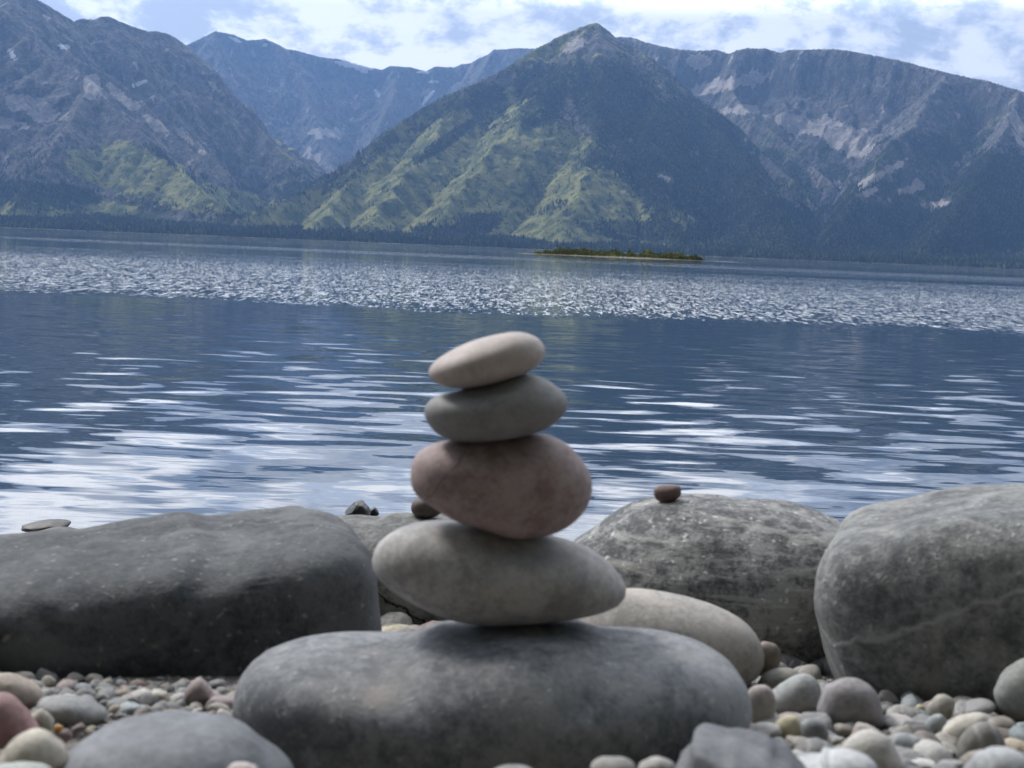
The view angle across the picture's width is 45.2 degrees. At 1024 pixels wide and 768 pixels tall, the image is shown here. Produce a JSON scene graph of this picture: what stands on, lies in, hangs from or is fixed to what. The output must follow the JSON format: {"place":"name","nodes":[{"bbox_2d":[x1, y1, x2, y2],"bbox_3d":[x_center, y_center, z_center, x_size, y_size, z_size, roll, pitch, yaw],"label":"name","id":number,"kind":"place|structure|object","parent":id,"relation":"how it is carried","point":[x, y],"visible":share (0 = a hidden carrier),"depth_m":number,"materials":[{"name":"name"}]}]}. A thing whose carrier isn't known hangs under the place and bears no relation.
{"place":"outdoors","nodes":[
{"label":"outdoors","id":0,"kind":"place"},
{"bbox_2d":[0,0,326,224],"bbox_3d":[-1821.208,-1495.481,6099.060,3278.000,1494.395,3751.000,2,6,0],"label":"mountain","id":1,"kind":"structure","parent":0,"point":[239,135],"depth_m":5806.51,"materials":[{"name":"stone"}]},
{"bbox_2d":[187,31,533,173],"bbox_3d":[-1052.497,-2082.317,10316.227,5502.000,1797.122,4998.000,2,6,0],"label":"mountain","id":2,"kind":"structure","parent":0,"point":[327,115],"depth_m":10705.23,"materials":[{"name":"stone"}]},
{"bbox_2d":[0,675,1018,753],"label":"ground","id":3,"kind":"structure","parent":0,"point":[75,740],"depth_m":1.19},
{"bbox_2d":[0,692,38,749],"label":"pebble","id":4,"kind":"object","parent":3,"relation":"on","point":[16,718],"visible":0.77,"depth_m":0.85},
{"bbox_2d":[0,673,43,709],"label":"pebble","id":5,"kind":"object","parent":3,"relation":"on","point":[28,693],"visible":0.8,"depth_m":1.01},
{"bbox_2d":[0,761,50,767],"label":"pebble","id":6,"kind":"object","parent":3,"relation":"on","point":[22,764],"visible":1,"depth_m":0.74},
{"bbox_2d":[16,671,36,679],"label":"pebble","id":7,"kind":"object","parent":3,"relation":"on","point":[28,675],"visible":0.28,"depth_m":1.15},
{"bbox_2d":[0,728,68,767],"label":"pebble","id":8,"kind":"object","parent":3,"relation":"on","point":[43,746],"visible":0.93,"depth_m":0.78,"materials":[{"name":"stone"}]},
{"bbox_2d":[31,709,54,731],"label":"pebble","id":9,"kind":"object","parent":3,"relation":"on","point":[43,718],"visible":0.53,"depth_m":0.92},
{"bbox_2d":[35,668,57,681],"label":"pebble","id":10,"kind":"object","parent":3,"relation":"on","point":[41,673],"visible":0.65,"depth_m":1.16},
{"bbox_2d":[41,675,55,686],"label":"pebble","id":11,"kind":"object","parent":3,"relation":"on","point":[48,681],"visible":0.74,"depth_m":1.14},
{"bbox_2d":[59,729,71,741],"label":"pebble","id":12,"kind":"object","parent":3,"relation":"on","point":[65,735],"visible":1,"depth_m":0.91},
{"bbox_2d":[58,688,74,694],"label":"pebble","id":13,"kind":"object","parent":3,"relation":"on","point":[66,691],"visible":0.47,"depth_m":1.08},
{"bbox_2d":[56,680,77,690],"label":"pebble","id":14,"kind":"object","parent":3,"relation":"on","point":[71,684],"visible":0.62,"depth_m":1.11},
{"bbox_2d":[36,694,107,725],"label":"pebble","id":15,"kind":"object","parent":3,"relation":"on","point":[69,709],"visible":0.92,"depth_m":0.96,"materials":[{"name":"stone"}]},
{"bbox_2d":[66,672,84,683],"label":"pebble","id":16,"kind":"object","parent":3,"relation":"on","point":[80,678],"visible":0.56,"depth_m":1.16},
{"bbox_2d":[71,723,84,733],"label":"pebble","id":17,"kind":"object","parent":3,"relation":"on","point":[78,728],"visible":0.98,"depth_m":0.94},
{"bbox_2d":[74,683,93,691],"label":"pebble","id":18,"kind":"object","parent":3,"relation":"on","point":[77,687],"visible":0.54,"depth_m":1.11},
{"bbox_2d":[75,688,94,695],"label":"pebble","id":19,"kind":"object","parent":3,"relation":"on","point":[83,691],"visible":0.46,"depth_m":1.07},
{"bbox_2d":[84,673,103,683],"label":"pebble","id":20,"kind":"object","parent":3,"relation":"on","point":[89,678],"visible":0.48,"depth_m":1.16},
{"bbox_2d":[88,679,101,689],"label":"pebble","id":21,"kind":"object","parent":3,"relation":"on","point":[94,684],"visible":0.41,"depth_m":1.12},
{"bbox_2d":[96,693,109,702],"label":"pebble","id":22,"kind":"object","parent":3,"relation":"on","point":[101,697],"visible":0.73,"depth_m":1.05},
{"bbox_2d":[97,687,115,699],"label":"pebble","id":23,"kind":"object","parent":3,"relation":"on","point":[110,692],"visible":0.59,"depth_m":1.07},
{"bbox_2d":[97,682,120,690],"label":"pebble","id":24,"kind":"object","parent":3,"relation":"on","point":[105,685],"visible":0.41,"depth_m":1.11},
{"bbox_2d":[108,704,120,713],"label":"pebble","id":25,"kind":"object","parent":3,"relation":"on","point":[113,709],"visible":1,"depth_m":1.02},
{"bbox_2d":[106,697,127,709],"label":"pebble","id":26,"kind":"object","parent":3,"relation":"on","point":[114,701],"visible":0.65,"depth_m":1.04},
{"bbox_2d":[115,689,129,696],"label":"pebble","id":27,"kind":"object","parent":3,"relation":"on","point":[120,692],"visible":0.52,"depth_m":1.08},
{"bbox_2d":[113,701,140,716],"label":"pebble","id":28,"kind":"object","parent":3,"relation":"on","point":[129,708],"visible":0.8,"depth_m":1.02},
{"bbox_2d":[120,694,138,702],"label":"pebble","id":29,"kind":"object","parent":3,"relation":"on","point":[130,698],"visible":0.48,"depth_m":1.05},
{"bbox_2d":[130,688,152,699],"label":"pebble","id":30,"kind":"object","parent":3,"relation":"on","point":[138,693],"visible":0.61,"depth_m":1.07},
{"bbox_2d":[134,705,151,714],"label":"pebble","id":31,"kind":"object","parent":3,"relation":"on","point":[145,709],"visible":0.4,"depth_m":1.00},
{"bbox_2d":[138,694,159,705],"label":"pebble","id":32,"kind":"object","parent":3,"relation":"on","point":[149,699],"visible":0.49,"depth_m":1.05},
{"bbox_2d":[151,700,169,711],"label":"pebble","id":33,"kind":"object","parent":3,"relation":"on","point":[161,705],"visible":0.49,"depth_m":1.02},
{"bbox_2d":[153,691,170,701],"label":"pebble","id":34,"kind":"object","parent":3,"relation":"on","point":[163,695],"visible":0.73,"depth_m":1.06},
{"bbox_2d":[162,685,174,693],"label":"pebble","id":35,"kind":"object","parent":3,"relation":"on","point":[168,689],"visible":0.44,"depth_m":1.11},
{"bbox_2d":[169,693,183,701],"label":"pebble","id":36,"kind":"object","parent":3,"relation":"on","point":[176,697],"visible":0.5,"depth_m":1.07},
{"bbox_2d":[62,710,293,767],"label":"rock","id":37,"kind":"object","parent":3,"relation":"on","point":[177,739],"visible":0.99,"depth_m":0.79,"materials":[{"name":"stone"}]},
{"bbox_2d":[171,681,187,689],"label":"pebble","id":38,"kind":"object","parent":3,"relation":"on","point":[177,685],"visible":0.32,"depth_m":1.14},
{"bbox_2d":[175,698,187,706],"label":"pebble","id":39,"kind":"object","parent":3,"relation":"on","point":[182,702],"visible":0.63,"depth_m":1.05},
{"bbox_2d":[0,507,381,678],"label":"boulder","id":40,"kind":"object","parent":3,"relation":"on","point":[180,594],"visible":0.8,"depth_m":1.25,"materials":[{"name":"stone"}]},
{"bbox_2d":[21,519,70,531],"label":"rock","id":41,"kind":"object","parent":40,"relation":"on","point":[40,525],"visible":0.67,"depth_m":4.06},
{"bbox_2d":[183,677,219,706],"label":"pebble","id":42,"kind":"object","parent":3,"relation":"on","point":[200,690],"visible":0.87,"depth_m":1.06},
{"bbox_2d":[208,679,226,689],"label":"pebble","id":43,"kind":"object","parent":3,"relation":"on","point":[215,683],"visible":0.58,"depth_m":1.15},
{"bbox_2d":[207,703,230,712],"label":"pebble","id":44,"kind":"object","parent":3,"relation":"on","point":[214,706],"visible":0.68,"depth_m":1.04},
{"bbox_2d":[205,695,233,708],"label":"pebble","id":45,"kind":"object","parent":3,"relation":"on","point":[226,700],"visible":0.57,"depth_m":1.05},
{"bbox_2d":[228,762,257,767],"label":"pebble","id":46,"kind":"object","parent":3,"relation":"on","point":[241,765],"visible":1,"depth_m":0.71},
{"bbox_2d":[338,512,453,624],"bbox_3d":[-0.161,0.285,1.793,0.322,0.194,0.263,2,6,0],"label":"boulder","id":47,"kind":"object","parent":3,"relation":"on","point":[371,532],"visible":0.16,"depth_m":1.72,"materials":[{"name":"stone"}]},
{"bbox_2d":[345,500,370,515],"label":"rock","id":48,"kind":"object","parent":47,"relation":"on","point":[360,507],"visible":0.75,"depth_m":4.44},
{"bbox_2d":[411,497,440,517],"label":"stone","id":49,"kind":"object","parent":47,"relation":"on","point":[421,508],"visible":0.55,"depth_m":1.77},
{"bbox_2d":[233,619,751,767],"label":"boulder","id":50,"kind":"object","parent":3,"relation":"on","point":[575,693],"visible":0.9,"depth_m":0.93,"materials":[{"name":"stone"}]},
{"bbox_2d":[372,520,625,625],"bbox_3d":[-0.011,0.158,1.024,0.212,0.082,0.112,2,6,0],"label":"balanced stone","id":51,"kind":"object","parent":50,"relation":"on","point":[455,571],"visible":0.88,"depth_m":0.98,"materials":[{"name":"stone"}]},
{"bbox_2d":[410,433,591,539],"bbox_3d":[-0.009,0.083,1.010,0.149,0.086,0.100,2,6,0],"label":"balanced stone","id":52,"kind":"object","parent":51,"relation":"on","point":[535,485],"visible":0.95,"depth_m":0.97,"materials":[{"name":"stone"}]},
{"bbox_2d":[424,374,567,441],"bbox_3d":[-0.013,0.019,0.998,0.116,0.056,0.092,2,6,0],"label":"balanced stone","id":53,"kind":"object","parent":52,"relation":"on","point":[523,405],"visible":0.86,"depth_m":0.96,"materials":[{"name":"stone"}]},
{"bbox_2d":[428,332,545,388],"bbox_3d":[-0.020,-0.019,0.994,0.094,0.047,0.080,2,6,0],"label":"balanced stone","id":54,"kind":"object","parent":53,"relation":"on","point":[491,360],"visible":1,"depth_m":0.96,"materials":[{"name":"stone"}]},
{"bbox_2d":[497,764,529,767],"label":"pebble","id":55,"kind":"object","parent":3,"relation":"on","point":[513,766],"visible":1,"depth_m":0.74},
{"bbox_2d":[590,756,634,767],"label":"pebble","id":56,"kind":"object","parent":3,"relation":"on","point":[611,762],"visible":1,"depth_m":0.75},
{"bbox_2d":[638,756,674,767],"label":"pebble","id":57,"kind":"object","parent":3,"relation":"on","point":[656,762],"visible":1,"depth_m":0.75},
{"bbox_2d":[576,588,763,685],"bbox_3d":[0.115,0.264,1.256,0.281,0.108,0.135,2,6,0],"label":"boulder","id":58,"kind":"object","parent":3,"relation":"on","point":[733,639],"visible":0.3,"depth_m":1.21,"materials":[{"name":"stone"}]},
{"bbox_2d":[574,493,840,663],"bbox_3d":[0.261,0.273,1.620,0.413,0.246,0.346,2,6,0],"label":"boulder","id":59,"kind":"object","parent":3,"relation":"on","point":[753,564],"visible":0.45,"depth_m":1.49,"materials":[{"name":"stone"}]},
{"bbox_2d":[654,485,680,501],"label":"stone","id":60,"kind":"object","parent":59,"relation":"on","point":[666,493],"visible":1,"depth_m":1.59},
{"bbox_2d":[675,723,805,767],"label":"rock","id":61,"kind":"object","parent":3,"relation":"on","point":[713,746],"visible":1,"depth_m":0.78,"materials":[{"name":"stone"}]},
{"bbox_2d":[748,685,775,722],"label":"pebble","id":62,"kind":"object","parent":3,"relation":"on","point":[763,699],"visible":0.55,"depth_m":1.05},
{"bbox_2d":[750,722,782,738],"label":"pebble","id":63,"kind":"object","parent":3,"relation":"on","point":[771,730],"visible":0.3,"depth_m":0.99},
{"bbox_2d":[754,716,780,723],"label":"pebble","id":64,"kind":"object","parent":3,"relation":"on","point":[773,720],"visible":0.21,"depth_m":1.05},
{"bbox_2d":[759,641,780,675],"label":"pebble","id":65,"kind":"object","parent":3,"relation":"on","point":[772,655],"visible":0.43,"depth_m":1.25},
{"bbox_2d":[757,667,798,689],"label":"pebble","id":66,"kind":"object","parent":3,"relation":"on","point":[772,679],"visible":0.58,"depth_m":1.22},
{"bbox_2d":[773,737,792,748],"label":"pebble","id":67,"kind":"object","parent":3,"relation":"on","point":[785,742],"visible":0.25,"depth_m":0.97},
{"bbox_2d":[775,715,800,738],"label":"pebble","id":68,"kind":"object","parent":3,"relation":"on","point":[788,724],"visible":0.68,"depth_m":1.00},
{"bbox_2d":[785,735,806,749],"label":"pebble","id":69,"kind":"object","parent":3,"relation":"on","point":[793,741],"visible":0.3,"depth_m":0.98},
{"bbox_2d":[772,673,820,714],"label":"pebble","id":70,"kind":"object","parent":3,"relation":"on","point":[799,693],"visible":0.71,"depth_m":1.11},
{"bbox_2d":[786,659,808,668],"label":"pebble","id":71,"kind":"object","parent":3,"relation":"on","point":[793,663],"visible":0.37,"depth_m":1.42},
{"bbox_2d":[794,664,821,679],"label":"pebble","id":72,"kind":"object","parent":3,"relation":"on","point":[812,670],"visible":0.4,"depth_m":1.34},
{"bbox_2d":[799,718,828,741],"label":"pebble","id":73,"kind":"object","parent":3,"relation":"on","point":[812,727],"visible":0.69,"depth_m":0.99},
{"bbox_2d":[793,737,835,752],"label":"pebble","id":74,"kind":"object","parent":3,"relation":"on","point":[815,744],"visible":0.48,"depth_m":0.94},
{"bbox_2d":[796,712,832,731],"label":"pebble","id":75,"kind":"object","parent":3,"relation":"on","point":[825,718],"visible":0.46,"depth_m":1.06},
{"bbox_2d":[809,660,824,674],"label":"pebble","id":76,"kind":"object","parent":3,"relation":"on","point":[819,664],"visible":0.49,"depth_m":1.44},
{"bbox_2d":[831,736,844,745],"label":"pebble","id":77,"kind":"object","parent":3,"relation":"on","point":[836,740],"visible":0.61,"depth_m":1.01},
{"bbox_2d":[833,723,852,736],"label":"pebble","id":78,"kind":"object","parent":3,"relation":"on","point":[842,730],"visible":0.81,"depth_m":1.05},
{"bbox_2d":[817,677,883,728],"bbox_3d":[0.299,0.283,1.085,0.058,0.046,0.044,4,7,15],"label":"pebble","id":79,"kind":"object","parent":3,"relation":"on","point":[848,699],"visible":0.81,"depth_m":1.07,"materials":[{"name":"stone"}]},
{"bbox_2d":[851,725,869,735],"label":"pebble","id":80,"kind":"object","parent":3,"relation":"on","point":[857,728],"visible":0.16,"depth_m":1.00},
{"bbox_2d":[854,722,878,731],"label":"pebble","id":81,"kind":"object","parent":3,"relation":"on","point":[866,725],"visible":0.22,"depth_m":1.04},
{"bbox_2d":[841,729,903,767],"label":"pebble","id":82,"kind":"object","parent":3,"relation":"on","point":[879,749],"visible":0.81,"depth_m":0.85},
{"bbox_2d":[878,690,900,704],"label":"pebble","id":83,"kind":"object","parent":3,"relation":"on","point":[888,696],"visible":0.35,"depth_m":1.20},
{"bbox_2d":[879,713,912,730],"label":"pebble","id":84,"kind":"object","parent":3,"relation":"on","point":[894,720],"visible":0.44,"depth_m":1.07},
{"bbox_2d":[889,724,914,735],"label":"pebble","id":85,"kind":"object","parent":3,"relation":"on","point":[907,728],"visible":0.31,"depth_m":1.03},
{"bbox_2d":[886,705,920,717],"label":"pebble","id":86,"kind":"object","parent":3,"relation":"on","point":[911,712],"visible":0.53,"depth_m":1.11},
{"bbox_2d":[891,732,920,748],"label":"pebble","id":87,"kind":"object","parent":3,"relation":"on","point":[906,740],"visible":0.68,"depth_m":0.95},
{"bbox_2d":[896,747,924,759],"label":"pebble","id":88,"kind":"object","parent":3,"relation":"on","point":[908,753],"visible":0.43,"depth_m":0.93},
{"bbox_2d":[901,694,919,706],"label":"pebble","id":89,"kind":"object","parent":3,"relation":"on","point":[910,700],"visible":0.34,"depth_m":1.18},
{"bbox_2d":[900,691,924,703],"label":"pebble","id":90,"kind":"object","parent":3,"relation":"on","point":[920,700],"visible":0.26,"depth_m":1.22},
{"bbox_2d":[814,483,1023,715],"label":"boulder","id":91,"kind":"object","parent":3,"relation":"on","point":[921,596],"visible":0.86,"depth_m":1.22,"materials":[{"name":"stone"}]},
{"bbox_2d":[903,721,934,734],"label":"pebble","id":92,"kind":"object","parent":3,"relation":"on","point":[918,726],"visible":0.38,"depth_m":1.04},
{"bbox_2d":[911,714,929,723],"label":"pebble","id":93,"kind":"object","parent":3,"relation":"on","point":[922,718],"visible":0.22,"depth_m":1.09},
{"bbox_2d":[912,758,935,767],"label":"pebble","id":94,"kind":"object","parent":3,"relation":"on","point":[924,763],"visible":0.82,"depth_m":0.91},
{"bbox_2d":[913,731,943,745],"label":"pebble","id":95,"kind":"object","parent":3,"relation":"on","point":[921,735],"visible":0.26,"depth_m":0.99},
{"bbox_2d":[913,739,953,763],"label":"pebble","id":96,"kind":"object","parent":3,"relation":"on","point":[936,752],"visible":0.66,"depth_m":0.94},
{"bbox_2d":[927,694,954,719],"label":"pebble","id":97,"kind":"object","parent":3,"relation":"on","point":[943,705],"visible":0.85,"depth_m":1.09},
{"bbox_2d":[935,732,958,746],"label":"pebble","id":98,"kind":"object","parent":3,"relation":"on","point":[944,736],"visible":0.41,"depth_m":1.01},
{"bbox_2d":[937,759,963,767],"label":"pebble","id":99,"kind":"object","parent":3,"relation":"on","point":[957,763],"visible":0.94,"depth_m":0.91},
{"bbox_2d":[953,696,973,703],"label":"pebble","id":100,"kind":"object","parent":3,"relation":"on","point":[956,699],"visible":0.11,"depth_m":1.18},
{"bbox_2d":[942,713,986,738],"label":"pebble","id":101,"kind":"object","parent":3,"relation":"on","point":[957,726],"visible":0.53,"depth_m":1.01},
{"bbox_2d":[953,698,995,716],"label":"pebble","id":102,"kind":"object","parent":3,"relation":"on","point":[983,705],"visible":0.59,"depth_m":1.11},
{"bbox_2d":[956,722,1005,759],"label":"pebble","id":103,"kind":"object","parent":3,"relation":"on","point":[980,735],"visible":0.68,"depth_m":0.94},
{"bbox_2d":[963,746,1023,767],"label":"pebble","id":104,"kind":"object","parent":3,"relation":"on","point":[998,757],"visible":1,"depth_m":0.75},
{"bbox_2d":[987,716,1016,727],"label":"pebble","id":105,"kind":"object","parent":3,"relation":"on","point":[1003,721],"visible":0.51,"depth_m":1.06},
{"bbox_2d":[995,726,1010,738],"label":"pebble","id":106,"kind":"object","parent":3,"relation":"on","point":[1004,732],"visible":0.2,"depth_m":1.05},
{"bbox_2d":[994,658,1023,719],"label":"pebble","id":107,"kind":"object","parent":3,"relation":"on","point":[1009,693],"visible":1,"depth_m":1.11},
{"bbox_2d":[1005,738,1023,751],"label":"pebble","id":108,"kind":"object","parent":3,"relation":"on","point":[1016,744],"visible":0.46,"depth_m":0.97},
{"bbox_2d":[0,228,1023,540],"bbox_3d":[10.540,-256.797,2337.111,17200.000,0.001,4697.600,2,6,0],"label":"water","id":109,"kind":"structure","parent":0,"point":[148,374],"depth_m":10.15,"materials":[{"name":"blue liquid"}]},
{"bbox_2d":[520,253,740,262],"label":"spit","id":110,"kind":"structure","parent":109,"relation":"in","point":[622,257],"depth_m":256.29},
{"bbox_2d":[534,246,705,259],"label":"willow brush","id":111,"kind":"object","parent":110,"relation":"on","point":[647,253],"visible":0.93,"depth_m":258.34,"materials":[{"name":"green plant"}]},
{"bbox_2d":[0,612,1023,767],"bbox_3d":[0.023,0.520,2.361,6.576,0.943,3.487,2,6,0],"label":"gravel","id":112,"kind":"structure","parent":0,"point":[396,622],"depth_m":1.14,"materials":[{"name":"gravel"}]},
{"bbox_2d":[798,747,876,767],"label":"pebble","id":113,"kind":"object","parent":112,"relation":"on","point":[826,757],"visible":0.98,"depth_m":0.79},
{"bbox_2d":[0,227,1023,269],"bbox_3d":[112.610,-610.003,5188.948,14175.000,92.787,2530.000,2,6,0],"label":"land","id":114,"kind":"structure","parent":0,"point":[476,246],"depth_m":4194.60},
{"bbox_2d":[231,23,830,252],"bbox_3d":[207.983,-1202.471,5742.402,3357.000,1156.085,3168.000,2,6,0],"label":"mountain","id":115,"kind":"structure","parent":0,"point":[500,191],"depth_m":5164.33,"materials":[{"name":"plant"}]},
{"bbox_2d":[0,45,1023,268],"bbox_3d":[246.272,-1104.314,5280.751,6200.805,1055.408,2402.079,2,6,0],"label":"forest","id":116,"kind":"object","parent":115,"relation":"on","point":[887,253],"visible":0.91,"depth_m":5053.60,"materials":[{"name":"plant"}]},
{"bbox_2d":[39,0,1023,91],"label":"sky","id":117,"kind":"structure","parent":0,"point":[977,39],"materials":[{"name":"blue"}]},
{"bbox_2d":[615,36,1023,256],"bbox_3d":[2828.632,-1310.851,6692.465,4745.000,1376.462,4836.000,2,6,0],"label":"mountain","id":118,"kind":"structure","parent":0,"point":[817,109],"depth_m":6560.19,"materials":[{"name":"stone"}]},
{"label":"pebble","id":119,"kind":"object","parent":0,"visible":0},
{"bbox_2d":[925,714,946,733],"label":"pebble","id":120,"kind":"object","parent":119,"relation":"on","point":[935,723],"visible":0.69,"depth_m":1.06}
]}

